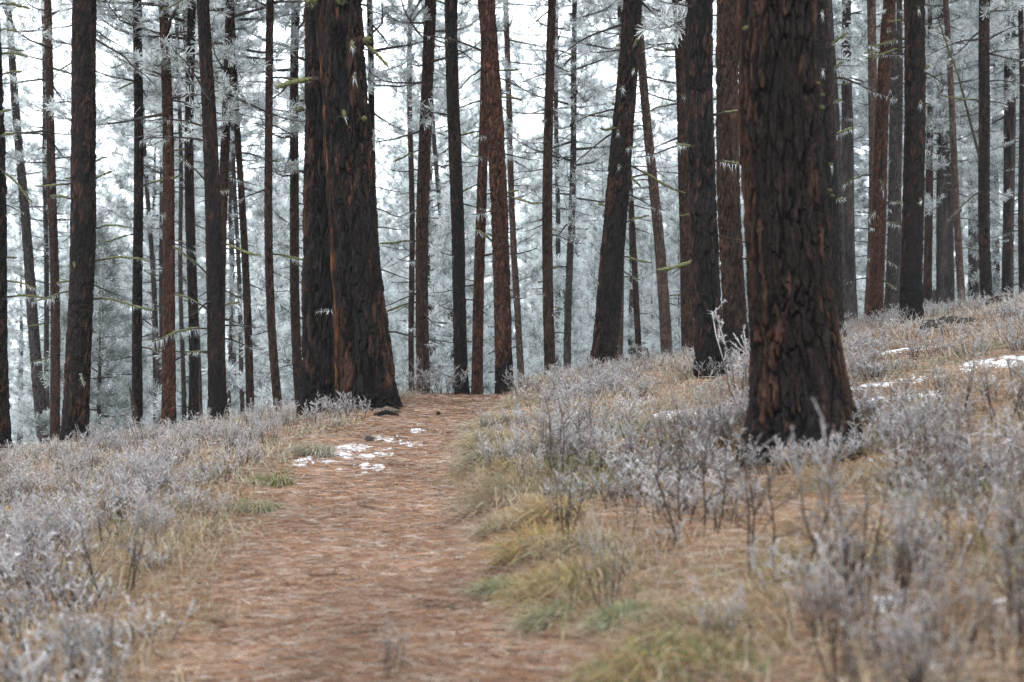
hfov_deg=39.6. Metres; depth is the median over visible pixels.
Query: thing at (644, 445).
frosted weed
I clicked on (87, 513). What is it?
frosted weed
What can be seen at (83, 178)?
pine tree
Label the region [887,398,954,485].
frosted weed
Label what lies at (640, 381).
frosted weed
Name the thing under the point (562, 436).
frosted weed
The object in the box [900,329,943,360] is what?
frosted weed
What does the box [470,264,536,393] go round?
frosted pine
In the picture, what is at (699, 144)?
pine tree
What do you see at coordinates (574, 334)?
frosted pine
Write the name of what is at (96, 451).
frosted weed
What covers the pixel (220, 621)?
fallen twig
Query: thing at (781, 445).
frosted weed
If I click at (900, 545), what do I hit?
frosted weed
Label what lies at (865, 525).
frosted weed
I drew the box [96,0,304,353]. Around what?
pine tree
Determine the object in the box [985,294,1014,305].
broken log
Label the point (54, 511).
frosted weed
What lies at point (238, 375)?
frosted pine
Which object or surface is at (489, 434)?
grass tussock
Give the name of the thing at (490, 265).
frosted pine
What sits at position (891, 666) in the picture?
frosted weed
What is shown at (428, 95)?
pine tree
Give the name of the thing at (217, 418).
frosted weed
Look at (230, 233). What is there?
pine tree
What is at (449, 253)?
frosted pine
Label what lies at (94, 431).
frosted weed
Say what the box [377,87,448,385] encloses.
frosted pine
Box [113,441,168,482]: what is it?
frosted weed
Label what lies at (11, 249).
frosted pine
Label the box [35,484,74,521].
frosted weed
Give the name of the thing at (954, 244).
frosted pine
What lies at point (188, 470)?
frosted weed
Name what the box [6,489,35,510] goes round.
frosted weed
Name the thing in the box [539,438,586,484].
frosted weed
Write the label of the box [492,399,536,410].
grass tussock
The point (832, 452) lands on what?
frosted weed
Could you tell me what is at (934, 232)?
frosted pine
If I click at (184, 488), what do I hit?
frosted weed
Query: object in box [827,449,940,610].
frosted weed
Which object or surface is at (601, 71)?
frosted pine
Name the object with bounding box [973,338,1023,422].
frosted weed
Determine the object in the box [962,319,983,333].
frosted weed
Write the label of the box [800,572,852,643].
frosted weed
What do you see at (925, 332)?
frosted weed
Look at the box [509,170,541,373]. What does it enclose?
frosted pine
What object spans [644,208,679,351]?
frosted pine
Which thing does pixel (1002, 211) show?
frosted pine
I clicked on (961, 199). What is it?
frosted pine
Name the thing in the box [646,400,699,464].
frosted weed
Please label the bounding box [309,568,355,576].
fallen twig
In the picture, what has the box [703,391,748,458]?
frosted weed
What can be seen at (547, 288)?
pine tree
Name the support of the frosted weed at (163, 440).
on the ground at (788, 505)
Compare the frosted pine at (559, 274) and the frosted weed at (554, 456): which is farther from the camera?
the frosted pine at (559, 274)
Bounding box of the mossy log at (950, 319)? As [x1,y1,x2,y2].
[919,316,978,329]
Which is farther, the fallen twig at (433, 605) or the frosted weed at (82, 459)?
the frosted weed at (82, 459)
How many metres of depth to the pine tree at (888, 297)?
34.91 m
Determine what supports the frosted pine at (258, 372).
on the ground at (788, 505)
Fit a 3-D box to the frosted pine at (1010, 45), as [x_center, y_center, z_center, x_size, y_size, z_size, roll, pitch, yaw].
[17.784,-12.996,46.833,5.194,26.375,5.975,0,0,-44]
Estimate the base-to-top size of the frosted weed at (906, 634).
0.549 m
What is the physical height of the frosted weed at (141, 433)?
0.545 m
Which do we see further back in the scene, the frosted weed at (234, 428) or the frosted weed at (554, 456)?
the frosted weed at (234, 428)
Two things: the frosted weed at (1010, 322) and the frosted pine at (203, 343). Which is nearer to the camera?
the frosted weed at (1010, 322)
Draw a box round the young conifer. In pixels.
[12,211,160,440]
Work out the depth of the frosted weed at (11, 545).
8.62 m
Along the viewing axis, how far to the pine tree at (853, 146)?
38.87 m
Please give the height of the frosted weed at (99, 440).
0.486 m
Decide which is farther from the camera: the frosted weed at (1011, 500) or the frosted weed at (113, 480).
the frosted weed at (113, 480)
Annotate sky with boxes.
[0,0,1016,435]
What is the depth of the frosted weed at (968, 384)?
9.95 m
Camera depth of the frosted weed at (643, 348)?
21.66 m
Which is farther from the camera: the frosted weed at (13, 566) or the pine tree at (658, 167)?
the pine tree at (658, 167)
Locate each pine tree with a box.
[0,0,70,443]
[0,0,133,441]
[0,2,64,450]
[2,0,111,435]
[31,0,162,442]
[31,0,295,428]
[54,0,238,429]
[96,0,248,424]
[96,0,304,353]
[96,5,220,425]
[101,0,265,418]
[139,0,276,421]
[139,0,304,411]
[150,0,224,421]
[162,8,289,412]
[170,0,414,404]
[173,1,303,415]
[228,0,304,411]
[273,0,474,349]
[362,0,477,390]
[365,0,513,392]
[385,0,518,388]
[418,0,486,395]
[419,0,539,394]
[429,0,537,394]
[436,0,591,386]
[470,0,615,370]
[495,0,581,373]
[498,0,676,369]
[555,0,669,357]
[555,0,716,367]
[562,0,678,357]
[563,0,671,346]
[595,0,716,346]
[609,0,685,356]
[631,0,744,378]
[641,0,715,353]
[657,0,749,360]
[735,0,863,468]
[816,0,900,337]
[828,0,860,322]
[833,1,903,317]
[837,0,903,314]
[839,0,1023,304]
[841,0,903,322]
[846,0,897,317]
[857,0,904,312]
[862,0,946,322]
[902,3,1010,304]
[925,0,990,302]
[926,0,1023,299]
[950,0,1018,294]
[990,0,1023,292]
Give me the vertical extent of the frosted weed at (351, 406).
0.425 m
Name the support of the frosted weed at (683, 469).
on the ground at (788, 505)
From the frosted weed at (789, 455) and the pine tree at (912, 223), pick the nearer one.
the frosted weed at (789, 455)
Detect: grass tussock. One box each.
[215,497,285,514]
[236,473,297,486]
[287,442,342,457]
[430,480,537,525]
[441,428,514,457]
[442,441,521,470]
[444,428,518,449]
[448,411,499,430]
[452,424,508,443]
[453,506,535,542]
[453,572,529,603]
[455,412,518,433]
[464,453,547,479]
[465,518,591,572]
[476,553,615,619]
[477,492,594,528]
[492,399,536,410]
[499,597,590,640]
[501,523,644,564]
[514,374,558,384]
[527,452,605,476]
[553,627,712,681]
[568,596,664,643]
[599,593,771,652]
[641,425,730,453]
[861,392,975,417]
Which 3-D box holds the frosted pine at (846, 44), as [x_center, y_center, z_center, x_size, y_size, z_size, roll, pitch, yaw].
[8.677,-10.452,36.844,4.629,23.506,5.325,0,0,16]
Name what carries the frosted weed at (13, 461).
on the ground at (788, 505)
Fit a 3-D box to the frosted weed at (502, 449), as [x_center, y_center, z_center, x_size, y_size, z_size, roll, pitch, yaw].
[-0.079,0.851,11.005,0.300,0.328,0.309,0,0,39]
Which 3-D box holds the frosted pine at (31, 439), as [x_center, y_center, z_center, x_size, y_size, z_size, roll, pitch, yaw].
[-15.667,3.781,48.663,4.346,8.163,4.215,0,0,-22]
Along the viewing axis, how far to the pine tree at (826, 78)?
20.88 m
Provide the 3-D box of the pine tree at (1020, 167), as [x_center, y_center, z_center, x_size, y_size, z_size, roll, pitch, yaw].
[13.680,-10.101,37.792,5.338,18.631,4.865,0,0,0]
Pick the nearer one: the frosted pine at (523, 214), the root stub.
the root stub
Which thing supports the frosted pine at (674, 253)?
on the ground at (788, 505)
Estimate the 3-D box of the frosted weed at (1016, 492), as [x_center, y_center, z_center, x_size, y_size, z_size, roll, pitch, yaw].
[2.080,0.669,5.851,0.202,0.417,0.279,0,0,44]
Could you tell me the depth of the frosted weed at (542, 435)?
10.59 m
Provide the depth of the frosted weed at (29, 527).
10.33 m
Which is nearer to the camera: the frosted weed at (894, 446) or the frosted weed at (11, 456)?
the frosted weed at (894, 446)
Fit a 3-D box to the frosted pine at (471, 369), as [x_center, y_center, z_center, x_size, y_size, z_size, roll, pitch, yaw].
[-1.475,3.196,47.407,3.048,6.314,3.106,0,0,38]
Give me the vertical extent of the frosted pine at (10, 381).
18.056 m
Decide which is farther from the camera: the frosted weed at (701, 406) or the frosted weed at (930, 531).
the frosted weed at (701, 406)
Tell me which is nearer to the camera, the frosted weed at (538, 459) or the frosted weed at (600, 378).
the frosted weed at (538, 459)
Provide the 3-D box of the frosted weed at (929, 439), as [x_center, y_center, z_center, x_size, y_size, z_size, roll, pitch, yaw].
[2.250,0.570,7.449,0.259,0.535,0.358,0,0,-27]
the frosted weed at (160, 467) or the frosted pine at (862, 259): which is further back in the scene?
the frosted pine at (862, 259)
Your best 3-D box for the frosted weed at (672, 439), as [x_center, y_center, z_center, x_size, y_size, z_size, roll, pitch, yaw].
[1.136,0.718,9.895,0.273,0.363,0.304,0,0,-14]
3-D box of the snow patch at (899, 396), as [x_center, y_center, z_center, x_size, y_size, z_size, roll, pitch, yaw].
[3.050,0.473,11.350,0.843,0.153,0.775,0,0,0]
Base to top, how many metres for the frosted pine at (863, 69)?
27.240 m
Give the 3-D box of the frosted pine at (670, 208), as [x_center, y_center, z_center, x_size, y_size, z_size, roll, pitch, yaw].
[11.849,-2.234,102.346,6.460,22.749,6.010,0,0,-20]
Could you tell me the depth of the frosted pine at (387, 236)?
122.77 m
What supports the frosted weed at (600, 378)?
on the ground at (788, 505)
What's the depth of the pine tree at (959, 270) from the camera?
36.93 m
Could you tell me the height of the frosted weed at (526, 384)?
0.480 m
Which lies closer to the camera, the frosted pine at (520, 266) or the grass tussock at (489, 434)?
the grass tussock at (489, 434)
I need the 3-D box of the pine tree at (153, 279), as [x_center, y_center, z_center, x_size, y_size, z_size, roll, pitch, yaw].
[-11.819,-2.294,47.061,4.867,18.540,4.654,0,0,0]
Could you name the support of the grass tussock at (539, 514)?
on the ground at (788, 505)
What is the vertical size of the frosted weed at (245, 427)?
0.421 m
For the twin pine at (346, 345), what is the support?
on the ground at (788, 505)
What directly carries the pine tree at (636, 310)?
on the ground at (788, 505)
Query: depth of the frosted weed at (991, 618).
4.47 m
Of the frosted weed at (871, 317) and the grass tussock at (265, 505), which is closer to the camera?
the grass tussock at (265, 505)
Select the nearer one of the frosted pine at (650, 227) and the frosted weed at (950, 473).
the frosted weed at (950, 473)
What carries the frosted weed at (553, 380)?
on the ground at (788, 505)
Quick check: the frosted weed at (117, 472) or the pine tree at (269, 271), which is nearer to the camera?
the frosted weed at (117, 472)
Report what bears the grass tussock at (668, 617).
on the ground at (788, 505)
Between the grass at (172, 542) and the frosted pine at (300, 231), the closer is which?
the grass at (172, 542)
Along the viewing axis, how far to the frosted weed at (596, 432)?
11.29 m
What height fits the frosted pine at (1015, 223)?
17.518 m
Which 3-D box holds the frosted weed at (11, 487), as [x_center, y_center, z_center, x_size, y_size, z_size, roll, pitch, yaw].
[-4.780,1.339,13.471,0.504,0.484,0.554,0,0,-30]
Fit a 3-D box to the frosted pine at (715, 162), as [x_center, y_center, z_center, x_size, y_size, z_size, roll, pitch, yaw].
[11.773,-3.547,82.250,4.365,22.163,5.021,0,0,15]
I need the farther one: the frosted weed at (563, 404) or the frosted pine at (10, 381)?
the frosted pine at (10, 381)
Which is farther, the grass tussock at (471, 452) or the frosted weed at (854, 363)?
the frosted weed at (854, 363)
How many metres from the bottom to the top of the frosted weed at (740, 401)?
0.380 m
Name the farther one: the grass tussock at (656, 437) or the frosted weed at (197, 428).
the frosted weed at (197, 428)
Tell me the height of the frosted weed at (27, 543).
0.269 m
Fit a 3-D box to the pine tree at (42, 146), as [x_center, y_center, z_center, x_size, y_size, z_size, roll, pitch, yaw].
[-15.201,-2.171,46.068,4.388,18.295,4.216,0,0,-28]
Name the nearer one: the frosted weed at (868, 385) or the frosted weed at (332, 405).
the frosted weed at (868, 385)
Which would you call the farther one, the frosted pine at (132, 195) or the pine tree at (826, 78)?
the frosted pine at (132, 195)
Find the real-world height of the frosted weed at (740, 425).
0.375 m
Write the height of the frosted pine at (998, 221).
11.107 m
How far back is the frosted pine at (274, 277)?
84.31 m
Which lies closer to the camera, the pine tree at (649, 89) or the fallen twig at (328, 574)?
the fallen twig at (328, 574)
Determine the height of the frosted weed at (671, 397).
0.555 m
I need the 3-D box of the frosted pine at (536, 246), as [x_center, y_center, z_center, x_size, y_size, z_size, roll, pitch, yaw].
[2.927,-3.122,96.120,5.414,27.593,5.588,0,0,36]
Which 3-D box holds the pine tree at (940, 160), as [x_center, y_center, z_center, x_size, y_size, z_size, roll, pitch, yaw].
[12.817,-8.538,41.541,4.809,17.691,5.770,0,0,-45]
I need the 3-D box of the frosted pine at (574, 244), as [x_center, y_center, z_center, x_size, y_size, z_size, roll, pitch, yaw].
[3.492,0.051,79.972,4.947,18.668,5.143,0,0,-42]
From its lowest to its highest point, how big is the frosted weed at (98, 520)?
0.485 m
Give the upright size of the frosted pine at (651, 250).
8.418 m
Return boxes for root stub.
[373,410,398,415]
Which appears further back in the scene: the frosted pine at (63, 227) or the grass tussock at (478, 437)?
the frosted pine at (63, 227)
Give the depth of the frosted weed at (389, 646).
5.72 m
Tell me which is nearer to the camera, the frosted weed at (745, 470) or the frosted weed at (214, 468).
the frosted weed at (745, 470)
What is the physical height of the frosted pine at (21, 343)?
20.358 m
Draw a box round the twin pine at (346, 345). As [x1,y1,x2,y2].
[273,0,403,417]
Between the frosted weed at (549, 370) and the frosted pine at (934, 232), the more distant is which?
the frosted pine at (934, 232)
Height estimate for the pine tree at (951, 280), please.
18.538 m
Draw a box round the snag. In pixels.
[129,387,139,430]
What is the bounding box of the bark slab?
[375,406,400,412]
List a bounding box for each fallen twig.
[185,613,225,625]
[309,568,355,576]
[352,627,386,634]
[425,601,457,609]
[619,543,686,555]
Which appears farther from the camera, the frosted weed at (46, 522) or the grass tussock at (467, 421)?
the grass tussock at (467, 421)
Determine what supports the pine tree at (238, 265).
on the ground at (788, 505)
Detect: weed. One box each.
[0,459,32,504]
[0,478,16,502]
[0,490,40,551]
[0,493,46,524]
[0,511,38,550]
[0,524,22,552]
[0,528,43,563]
[0,530,20,582]
[0,540,24,587]
[2,448,23,471]
[2,457,44,497]
[3,447,47,472]
[3,498,44,548]
[5,505,86,582]
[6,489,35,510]
[6,527,53,562]
[7,522,105,604]
[8,502,59,557]
[10,502,78,560]
[11,455,68,499]
[14,514,46,541]
[20,440,45,461]
[22,504,76,550]
[27,492,81,539]
[32,474,101,536]
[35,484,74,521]
[43,503,93,547]
[48,443,87,477]
[48,469,87,496]
[51,603,126,681]
[54,448,107,490]
[54,487,115,529]
[66,430,100,456]
[66,454,85,469]
[69,449,93,470]
[71,424,104,447]
[71,474,157,601]
[72,442,101,469]
[76,477,159,545]
[78,472,133,523]
[80,421,119,452]
[88,447,112,464]
[91,475,142,520]
[94,474,144,515]
[96,456,137,496]
[100,417,136,446]
[101,449,152,485]
[107,470,162,517]
[108,434,130,453]
[112,464,164,492]
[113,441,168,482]
[114,450,171,494]
[119,447,159,476]
[119,458,165,492]
[119,480,168,526]
[124,410,165,444]
[124,439,160,459]
[124,441,159,471]
[130,450,180,487]
[138,464,187,497]
[145,427,195,465]
[145,432,195,463]
[146,488,180,544]
[150,450,182,465]
[154,477,197,512]
[157,418,198,457]
[166,484,233,520]
[169,470,207,502]
[175,459,203,481]
[180,412,210,445]
[185,457,237,486]
[193,436,251,483]
[195,422,224,443]
[201,407,235,436]
[215,411,258,454]
[225,430,260,449]
[226,412,267,444]
[236,428,260,466]
[241,393,264,426]
[246,414,266,441]
[252,413,285,445]
[265,398,298,422]
[288,399,321,426]
[316,390,369,418]
[322,397,345,414]
[370,603,419,679]
[399,357,446,393]
[419,362,470,394]
[442,366,458,394]
[474,416,540,474]
[475,404,504,430]
[481,431,524,463]
[487,418,517,434]
[499,402,527,425]
[500,442,532,468]
[505,365,533,397]
[507,442,547,484]
[512,402,557,434]
[517,414,580,465]
[530,382,601,471]
[532,394,568,467]
[537,363,568,375]
[539,420,583,460]
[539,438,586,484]
[540,437,572,462]
[542,433,598,551]
[545,363,581,388]
[550,416,600,451]
[550,425,595,473]
[551,404,587,428]
[552,392,573,419]
[561,419,597,453]
[566,395,601,418]
[570,413,623,475]
[571,422,621,449]
[571,427,613,452]
[572,351,593,369]
[573,509,638,616]
[580,359,600,377]
[582,368,615,389]
[598,386,649,425]
[605,488,644,537]
[606,416,639,464]
[608,394,659,445]
[609,441,649,468]
[612,367,656,396]
[621,366,663,398]
[621,414,668,463]
[628,343,658,365]
[628,429,654,465]
[632,346,648,360]
[640,395,759,544]
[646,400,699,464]
[655,405,685,442]
[655,419,691,466]
[661,378,704,442]
[667,398,712,450]
[678,408,718,427]
[681,399,736,445]
[683,407,732,433]
[683,428,719,455]
[687,576,752,648]
[689,381,723,403]
[693,418,729,459]
[697,400,739,454]
[703,380,733,421]
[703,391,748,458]
[704,444,738,502]
[708,299,749,405]
[713,375,748,429]
[713,416,859,583]
[714,380,748,447]
[717,404,743,447]
[723,353,747,397]
[723,389,748,421]
[724,392,746,425]
[737,383,748,426]
[744,435,796,475]
[746,531,848,640]
[770,436,816,475]
[776,437,824,473]
[780,397,920,610]
[782,509,877,681]
[789,440,841,469]
[800,436,855,464]
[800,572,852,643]
[803,518,875,601]
[818,576,903,661]
[821,430,859,463]
[821,455,934,622]
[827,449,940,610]
[833,569,947,681]
[835,534,912,620]
[835,587,926,676]
[844,337,886,378]
[845,411,895,454]
[846,345,872,367]
[846,348,867,360]
[847,354,863,376]
[847,421,897,459]
[850,326,873,342]
[850,363,879,406]
[851,333,893,366]
[851,373,874,407]
[853,372,920,425]
[855,389,883,414]
[859,310,876,328]
[865,317,894,342]
[865,543,986,681]
[870,483,1000,588]
[873,624,932,681]
[874,372,918,423]
[875,540,943,638]
[876,397,920,482]
[883,303,909,323]
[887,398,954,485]
[890,385,953,449]
[894,520,930,572]
[895,480,955,568]
[899,415,950,488]
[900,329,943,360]
[904,535,977,648]
[909,398,964,496]
[910,527,991,666]
[917,324,934,343]
[917,372,958,405]
[919,385,942,425]
[920,330,951,355]
[921,472,997,556]
[923,449,973,505]
[926,343,983,418]
[934,367,987,477]
[940,410,973,463]
[941,418,996,490]
[944,413,1011,523]
[954,320,991,352]
[961,496,1023,573]
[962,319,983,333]
[963,555,1023,662]
[971,606,1023,681]
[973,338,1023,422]
[973,475,1023,634]
[973,484,1023,650]
[987,308,1023,342]
[987,416,1014,454]
[989,317,1012,329]
[990,456,1023,547]
[992,404,1023,476]
[992,448,1023,554]
[996,324,1023,349]
[997,450,1023,509]
[1005,363,1023,430]
[1005,406,1023,452]
[1006,417,1023,473]
[1012,356,1023,376]
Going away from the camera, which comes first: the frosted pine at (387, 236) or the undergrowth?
the undergrowth
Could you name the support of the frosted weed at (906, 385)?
on the ground at (788, 505)
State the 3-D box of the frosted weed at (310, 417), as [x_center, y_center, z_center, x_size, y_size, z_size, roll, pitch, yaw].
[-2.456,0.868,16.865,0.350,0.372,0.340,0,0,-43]
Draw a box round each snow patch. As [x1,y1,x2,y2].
[292,458,331,465]
[307,444,393,461]
[337,463,385,472]
[372,435,400,441]
[383,442,421,449]
[642,402,738,421]
[850,375,945,389]
[861,390,937,405]
[873,595,902,612]
[882,345,941,353]
[959,356,1023,373]
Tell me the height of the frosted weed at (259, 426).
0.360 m
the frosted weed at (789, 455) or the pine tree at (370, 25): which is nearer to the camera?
the frosted weed at (789, 455)
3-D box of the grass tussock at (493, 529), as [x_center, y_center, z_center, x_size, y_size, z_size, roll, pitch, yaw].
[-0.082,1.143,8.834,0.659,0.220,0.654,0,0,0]
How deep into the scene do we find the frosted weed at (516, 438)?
10.92 m
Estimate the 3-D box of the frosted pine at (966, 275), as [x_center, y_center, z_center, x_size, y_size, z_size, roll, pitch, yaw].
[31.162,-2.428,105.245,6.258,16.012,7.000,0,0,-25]
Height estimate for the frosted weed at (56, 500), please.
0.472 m
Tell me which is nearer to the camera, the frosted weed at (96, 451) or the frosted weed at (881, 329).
the frosted weed at (96, 451)
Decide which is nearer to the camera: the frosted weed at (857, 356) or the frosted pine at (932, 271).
the frosted weed at (857, 356)
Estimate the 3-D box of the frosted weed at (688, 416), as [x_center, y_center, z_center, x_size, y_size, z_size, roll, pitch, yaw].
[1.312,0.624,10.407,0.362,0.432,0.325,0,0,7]
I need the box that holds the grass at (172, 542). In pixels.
[0,290,1023,681]
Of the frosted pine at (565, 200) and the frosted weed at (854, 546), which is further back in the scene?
the frosted pine at (565, 200)
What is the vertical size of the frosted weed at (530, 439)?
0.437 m
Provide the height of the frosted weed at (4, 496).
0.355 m
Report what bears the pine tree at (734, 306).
on the ground at (788, 505)
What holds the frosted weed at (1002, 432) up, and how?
on the ground at (788, 505)
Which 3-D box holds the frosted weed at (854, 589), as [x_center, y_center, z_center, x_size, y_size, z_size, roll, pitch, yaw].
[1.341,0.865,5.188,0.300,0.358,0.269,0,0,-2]
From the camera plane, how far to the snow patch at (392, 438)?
15.60 m
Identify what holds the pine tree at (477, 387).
on the ground at (788, 505)
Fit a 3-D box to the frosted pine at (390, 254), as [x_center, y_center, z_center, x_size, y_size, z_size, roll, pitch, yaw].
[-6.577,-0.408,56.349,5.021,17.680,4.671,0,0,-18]
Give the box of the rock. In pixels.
[364,436,374,440]
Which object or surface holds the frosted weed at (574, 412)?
on the ground at (788, 505)
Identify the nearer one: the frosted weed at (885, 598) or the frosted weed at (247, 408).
the frosted weed at (885, 598)
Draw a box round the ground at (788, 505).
[0,299,1023,681]
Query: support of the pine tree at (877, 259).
on the ground at (788, 505)
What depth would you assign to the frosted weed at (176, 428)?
15.90 m
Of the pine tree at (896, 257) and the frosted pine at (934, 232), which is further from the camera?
the frosted pine at (934, 232)
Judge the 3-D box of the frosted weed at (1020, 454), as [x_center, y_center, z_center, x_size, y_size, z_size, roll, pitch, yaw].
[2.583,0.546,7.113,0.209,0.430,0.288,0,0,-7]
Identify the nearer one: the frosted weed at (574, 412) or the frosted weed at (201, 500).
the frosted weed at (201, 500)
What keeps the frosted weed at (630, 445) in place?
on the ground at (788, 505)
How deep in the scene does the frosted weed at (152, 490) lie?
11.01 m
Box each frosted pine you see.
[0,6,17,183]
[1,24,48,291]
[4,0,33,147]
[5,100,34,379]
[6,129,62,446]
[7,125,124,426]
[7,276,18,379]
[7,300,18,347]
[8,315,24,440]
[10,274,49,400]
[10,305,95,445]
[10,337,42,447]
[10,362,32,443]
[11,334,64,445]
[14,161,69,379]
[26,133,105,389]
[49,133,127,384]
[60,305,156,430]
[93,23,236,423]
[95,245,148,423]
[96,0,233,383]
[96,200,144,386]
[102,341,179,431]
[107,139,176,310]
[112,7,206,382]
[116,198,175,406]
[123,176,159,403]
[142,26,228,422]
[144,245,206,418]
[146,309,234,428]
[147,383,179,421]
[148,232,235,402]
[175,151,228,350]
[176,0,301,411]
[201,38,403,415]
[202,177,301,416]
[225,163,300,409]
[226,341,262,414]
[243,145,302,407]
[244,329,281,409]
[258,261,302,406]
[275,31,380,380]
[283,163,406,362]
[299,150,389,316]
[375,0,492,382]
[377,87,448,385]
[377,191,415,388]
[378,52,490,381]
[378,194,408,319]
[380,198,438,352]
[386,309,415,391]
[388,313,415,390]
[391,185,527,393]
[397,346,416,391]
[402,127,489,392]
[414,23,563,369]
[439,114,491,348]
[442,105,531,368]
[449,343,492,392]
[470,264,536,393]
[470,315,517,393]
[489,148,539,337]
[509,36,650,361]
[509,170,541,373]
[512,197,542,370]
[512,231,592,388]
[513,94,580,375]
[516,249,595,371]
[517,136,542,310]
[519,126,582,367]
[524,0,648,305]
[529,182,595,338]
[552,92,654,362]
[554,126,650,361]
[555,216,655,368]
[581,124,652,307]
[593,200,677,356]
[623,232,680,360]
[624,206,721,357]
[626,32,741,337]
[633,96,679,346]
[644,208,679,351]
[645,157,720,308]
[656,260,680,345]
[712,2,858,130]
[713,0,888,232]
[713,89,745,285]
[714,110,745,261]
[714,118,746,305]
[715,150,747,318]
[720,254,748,327]
[741,15,888,274]
[832,0,904,321]
[839,0,935,259]
[839,23,887,302]
[840,0,1023,309]
[840,1,936,248]
[841,2,935,278]
[855,180,885,310]
[855,222,884,317]
[858,28,967,284]
[876,0,1018,305]
[902,25,967,290]
[903,120,966,305]
[925,0,1023,294]
[925,1,1017,298]
[925,6,1018,266]
[925,138,967,305]
[926,1,1023,297]
[926,7,1016,300]
[934,55,1019,300]
[954,178,990,304]
[954,251,967,299]
[975,0,1023,88]
[991,29,1018,237]
[999,110,1017,252]
[999,131,1018,281]
[1000,205,1018,275]
[1000,244,1018,292]
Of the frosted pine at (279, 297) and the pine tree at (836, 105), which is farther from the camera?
the frosted pine at (279, 297)
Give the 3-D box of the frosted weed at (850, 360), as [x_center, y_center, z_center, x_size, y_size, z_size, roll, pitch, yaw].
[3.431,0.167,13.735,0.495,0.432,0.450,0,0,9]
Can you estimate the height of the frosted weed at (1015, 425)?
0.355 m
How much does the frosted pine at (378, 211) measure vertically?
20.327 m
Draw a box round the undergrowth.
[0,285,1023,681]
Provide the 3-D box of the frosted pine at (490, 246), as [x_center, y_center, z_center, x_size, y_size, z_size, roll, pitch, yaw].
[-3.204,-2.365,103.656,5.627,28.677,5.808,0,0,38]
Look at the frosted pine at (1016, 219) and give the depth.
66.97 m
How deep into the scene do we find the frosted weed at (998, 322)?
16.73 m
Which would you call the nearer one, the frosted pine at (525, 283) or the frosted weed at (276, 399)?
the frosted weed at (276, 399)
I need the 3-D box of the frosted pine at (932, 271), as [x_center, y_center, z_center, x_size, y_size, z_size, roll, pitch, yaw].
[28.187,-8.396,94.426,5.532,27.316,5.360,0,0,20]
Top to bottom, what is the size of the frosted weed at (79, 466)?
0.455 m
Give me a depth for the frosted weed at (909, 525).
5.92 m
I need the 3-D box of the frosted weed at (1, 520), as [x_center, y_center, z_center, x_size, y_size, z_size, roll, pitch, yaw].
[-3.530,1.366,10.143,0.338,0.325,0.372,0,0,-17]
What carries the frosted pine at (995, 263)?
on the ground at (788, 505)
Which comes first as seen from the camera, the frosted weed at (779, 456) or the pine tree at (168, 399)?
the frosted weed at (779, 456)
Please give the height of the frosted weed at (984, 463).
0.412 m
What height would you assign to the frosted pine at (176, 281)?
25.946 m
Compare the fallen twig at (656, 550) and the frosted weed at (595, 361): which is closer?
the fallen twig at (656, 550)
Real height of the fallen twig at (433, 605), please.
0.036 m
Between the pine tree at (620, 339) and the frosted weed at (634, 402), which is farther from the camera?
the pine tree at (620, 339)
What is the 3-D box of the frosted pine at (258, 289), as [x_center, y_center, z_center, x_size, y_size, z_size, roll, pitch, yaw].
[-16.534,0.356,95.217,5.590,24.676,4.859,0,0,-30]
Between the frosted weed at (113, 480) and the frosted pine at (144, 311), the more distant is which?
the frosted pine at (144, 311)
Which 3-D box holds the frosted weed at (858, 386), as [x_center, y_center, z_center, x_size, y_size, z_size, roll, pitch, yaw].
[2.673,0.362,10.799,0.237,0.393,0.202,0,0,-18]
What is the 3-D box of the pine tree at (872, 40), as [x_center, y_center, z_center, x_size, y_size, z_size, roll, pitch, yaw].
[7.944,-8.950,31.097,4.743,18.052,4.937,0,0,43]
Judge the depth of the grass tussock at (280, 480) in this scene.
11.72 m
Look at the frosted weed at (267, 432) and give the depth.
15.01 m
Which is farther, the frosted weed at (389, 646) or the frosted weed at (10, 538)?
the frosted weed at (10, 538)
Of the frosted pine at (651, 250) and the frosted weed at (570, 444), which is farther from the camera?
the frosted pine at (651, 250)
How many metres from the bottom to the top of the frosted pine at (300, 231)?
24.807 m
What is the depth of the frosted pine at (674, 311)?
73.03 m
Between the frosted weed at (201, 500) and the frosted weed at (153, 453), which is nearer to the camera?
the frosted weed at (201, 500)
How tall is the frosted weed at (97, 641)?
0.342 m
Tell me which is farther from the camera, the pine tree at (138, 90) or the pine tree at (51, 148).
the pine tree at (51, 148)
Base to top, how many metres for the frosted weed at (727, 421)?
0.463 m
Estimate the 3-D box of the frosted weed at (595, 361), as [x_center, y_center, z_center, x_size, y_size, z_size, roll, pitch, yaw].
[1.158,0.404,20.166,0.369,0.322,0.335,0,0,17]
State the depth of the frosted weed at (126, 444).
14.60 m
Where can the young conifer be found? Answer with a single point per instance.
(104, 327)
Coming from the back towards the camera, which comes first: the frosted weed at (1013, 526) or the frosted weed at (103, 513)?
the frosted weed at (103, 513)
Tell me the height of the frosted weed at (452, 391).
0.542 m
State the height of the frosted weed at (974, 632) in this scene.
0.443 m
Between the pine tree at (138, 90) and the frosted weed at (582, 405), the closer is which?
the frosted weed at (582, 405)
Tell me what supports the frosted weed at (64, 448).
on the ground at (788, 505)
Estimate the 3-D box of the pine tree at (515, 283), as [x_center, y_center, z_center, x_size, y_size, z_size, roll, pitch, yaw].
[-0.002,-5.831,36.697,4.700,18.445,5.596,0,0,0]
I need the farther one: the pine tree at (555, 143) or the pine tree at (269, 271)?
the pine tree at (555, 143)
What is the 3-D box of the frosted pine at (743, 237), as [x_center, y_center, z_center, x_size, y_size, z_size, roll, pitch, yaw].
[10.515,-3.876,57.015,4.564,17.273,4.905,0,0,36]
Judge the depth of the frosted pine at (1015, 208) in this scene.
107.33 m

